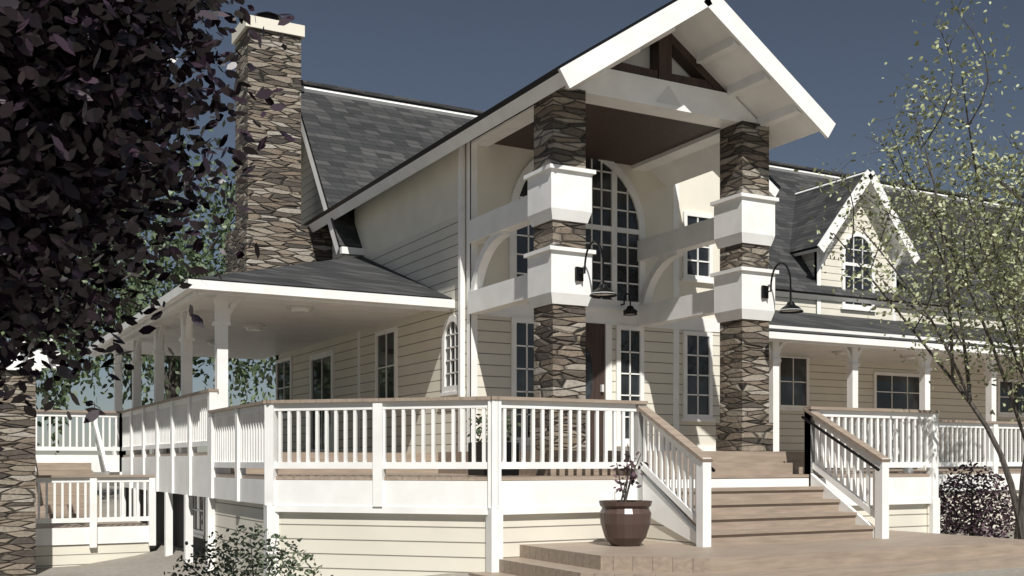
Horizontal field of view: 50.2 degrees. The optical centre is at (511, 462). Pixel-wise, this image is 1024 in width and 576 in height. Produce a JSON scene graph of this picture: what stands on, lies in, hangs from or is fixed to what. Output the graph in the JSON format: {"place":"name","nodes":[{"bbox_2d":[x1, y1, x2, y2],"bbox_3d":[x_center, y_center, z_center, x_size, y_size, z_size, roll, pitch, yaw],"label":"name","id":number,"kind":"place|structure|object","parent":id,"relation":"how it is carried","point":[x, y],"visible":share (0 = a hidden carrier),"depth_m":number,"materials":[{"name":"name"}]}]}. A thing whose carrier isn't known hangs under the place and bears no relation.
{"place":"outdoors","nodes":[
{"label":"outdoors","id":0,"kind":"place"},
{"bbox_2d":[7,0,1023,454],"label":"sky","id":1,"kind":"structure","parent":0,"point":[470,54],"materials":[{"name":"blue"}]},
{"bbox_2d":[33,472,1023,575],"bbox_3d":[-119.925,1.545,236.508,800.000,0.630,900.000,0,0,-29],"label":"terrain","id":2,"kind":"structure","parent":0,"point":[155,562],"depth_m":18.25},
{"bbox_2d":[0,338,59,575],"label":"pergola stone pillars","id":3,"kind":"structure","parent":2,"relation":"on","point":[18,493],"depth_m":17.77,"materials":[{"name":"brown stone"}]},
{"bbox_2d":[0,226,135,454],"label":"willow tree","id":4,"kind":"object","parent":2,"relation":"on","point":[66,386],"visible":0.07,"depth_m":34.31,"materials":[{"name":"green plant"}]},
{"bbox_2d":[36,410,155,567],"bbox_3d":[-8.799,0.608,22.000,2.250,3.403,5.875,0,0,-29],"label":"deck landing","id":5,"kind":"object","parent":2,"relation":"on","point":[75,529],"visible":0.73,"depth_m":19.80,"materials":[{"name":"white wood"}]},
{"bbox_2d":[0,0,294,451],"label":"purple plum tree","id":6,"kind":"object","parent":2,"relation":"on","point":[85,89],"visible":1,"depth_m":6.79,"materials":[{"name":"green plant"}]},
{"bbox_2d":[40,119,275,453],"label":"willow tree","id":7,"kind":"object","parent":2,"relation":"on","point":[172,378],"visible":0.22,"depth_m":40.31,"materials":[{"name":"green plant"}]},
{"bbox_2d":[164,523,332,575],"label":"juniper shrub","id":8,"kind":"object","parent":2,"relation":"on","point":[269,556],"visible":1,"depth_m":11.37,"materials":[{"name":"green plant"}]},
{"bbox_2d":[109,450,1020,507],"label":"deck platform","id":9,"kind":"structure","parent":2,"relation":"on","point":[461,488],"depth_m":14.05,"materials":[{"name":"white wood"}]},
{"bbox_2d":[466,414,520,475],"bbox_3d":[-0.225,-0.242,13.983,0.639,0.824,0.579,0,0,-29],"label":"potted plant","id":10,"kind":"object","parent":9,"relation":"on","point":[483,472],"visible":0.33,"depth_m":13.85,"materials":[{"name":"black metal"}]},
{"bbox_2d":[468,86,595,449],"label":"stone column","id":11,"kind":"structure","parent":9,"relation":"on","point":[553,207],"depth_m":14.29,"materials":[{"name":"stone"}]},
{"bbox_2d":[575,241,616,297],"bbox_3d":[1.045,-2.479,13.976,0.356,0.727,0.638,0,0,-55],"label":"barn light","id":12,"kind":"object","parent":11,"relation":"attached to","point":[602,290],"visible":1,"depth_m":14.00,"materials":[{"name":"black metal"}]},
{"bbox_2d":[111,295,1023,473],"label":"porch posts","id":13,"kind":"object","parent":9,"relation":"on","point":[221,323],"visible":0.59,"depth_m":22.13,"materials":[{"name":"white wood"}]},
{"bbox_2d":[119,487,1018,575],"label":"deck skirt","id":14,"kind":"object","parent":9,"relation":"attached to","point":[373,541],"visible":0.51,"depth_m":13.22,"materials":[{"name":"wood"}]},
{"bbox_2d":[119,389,1023,507],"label":"deck railing","id":15,"kind":"object","parent":9,"relation":"on","point":[240,439],"visible":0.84,"depth_m":13.58,"materials":[{"name":"white wood"}]},
{"bbox_2d":[637,121,778,450],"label":"stone column","id":16,"kind":"structure","parent":9,"relation":"on","point":[738,228],"depth_m":15.81,"materials":[{"name":"stone"}]},
{"bbox_2d":[761,262,803,313],"bbox_3d":[3.813,-2.479,15.479,0.356,0.727,0.638,0,0,-55],"label":"barn light","id":17,"kind":"object","parent":16,"relation":"attached to","point":[790,307],"visible":1,"depth_m":15.49,"materials":[{"name":"black metal"}]},
{"bbox_2d":[468,530,1023,575],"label":"stair landing","id":18,"kind":"object","parent":2,"relation":"on","point":[899,553],"visible":0.83,"depth_m":11.99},
{"bbox_2d":[599,443,651,546],"bbox_3d":[1.315,0.375,12.684,0.624,1.190,0.620,0,0,-29],"label":"planter pot","id":19,"kind":"object","parent":18,"relation":"on","point":[624,522],"visible":1,"depth_m":12.48,"materials":[{"name":"brown ceramic"}]},
{"bbox_2d":[634,404,890,546],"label":"front stairs","id":20,"kind":"structure","parent":18,"relation":"on","point":[702,513],"depth_m":13.58,"materials":[{"name":"wood"}]},
{"bbox_2d":[794,0,1023,539],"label":"mesquite tree","id":21,"kind":"object","parent":2,"relation":"on","point":[966,394],"visible":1,"depth_m":15.44,"materials":[{"name":"green plant"}]},
{"bbox_2d":[939,460,1017,537],"bbox_3d":[7.161,0.598,17.102,1.515,1.284,1.566,0,0,-29],"label":"purple shrub","id":22,"kind":"object","parent":2,"relation":"on","point":[972,528],"visible":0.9,"depth_m":16.89,"materials":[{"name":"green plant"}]},
{"bbox_2d":[276,104,1023,468],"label":"house walls","id":23,"kind":"structure","parent":0,"point":[406,226],"depth_m":18.68,"materials":[{"name":"beige wood"}]},
{"bbox_2d":[85,0,1023,451],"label":"house roofs","id":24,"kind":"structure","parent":23,"relation":"on","point":[361,146],"depth_m":21.73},
{"bbox_2d":[225,11,331,273],"bbox_3d":[-4.872,-6.260,22.753,1.770,6.140,1.700,0,0,-29],"label":"chimney","id":25,"kind":"object","parent":24,"relation":"on","point":[269,194],"visible":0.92,"depth_m":22.20,"materials":[{"name":"stone"}]},
{"bbox_2d":[205,305,916,359],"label":"ceiling lights","id":26,"kind":"object","parent":24,"relation":"attached to","point":[292,308],"visible":0.69,"depth_m":20.11,"materials":[{"name":"white ceramic"}]},
{"bbox_2d":[471,0,834,170],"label":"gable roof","id":27,"kind":"structure","parent":24,"relation":"attached to","point":[657,94],"depth_m":15.25,"materials":[{"name":"white wood"}]},
{"bbox_2d":[789,169,919,320],"bbox_3d":[8.168,-5.415,28.254,3.486,3.650,2.906,0,0,-29],"label":"dormer","id":28,"kind":"object","parent":24,"relation":"on","point":[811,201],"visible":0.69,"depth_m":27.30,"materials":[{"name":"siding and white painted wood trim"},{"name":"shingle"},{"name":"glass"}]},
{"bbox_2d":[617,293,637,315],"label":"wall lamp","id":29,"kind":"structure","parent":23,"relation":"attached to","point":[630,310],"depth_m":17.82,"materials":[{"name":"black metal"}]},
{"bbox_2d":[276,158,1023,451],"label":"windows and doors","id":30,"kind":"structure","parent":23,"relation":"in","point":[615,226],"depth_m":18.20,"materials":[{"name":"glass"}]}
]}

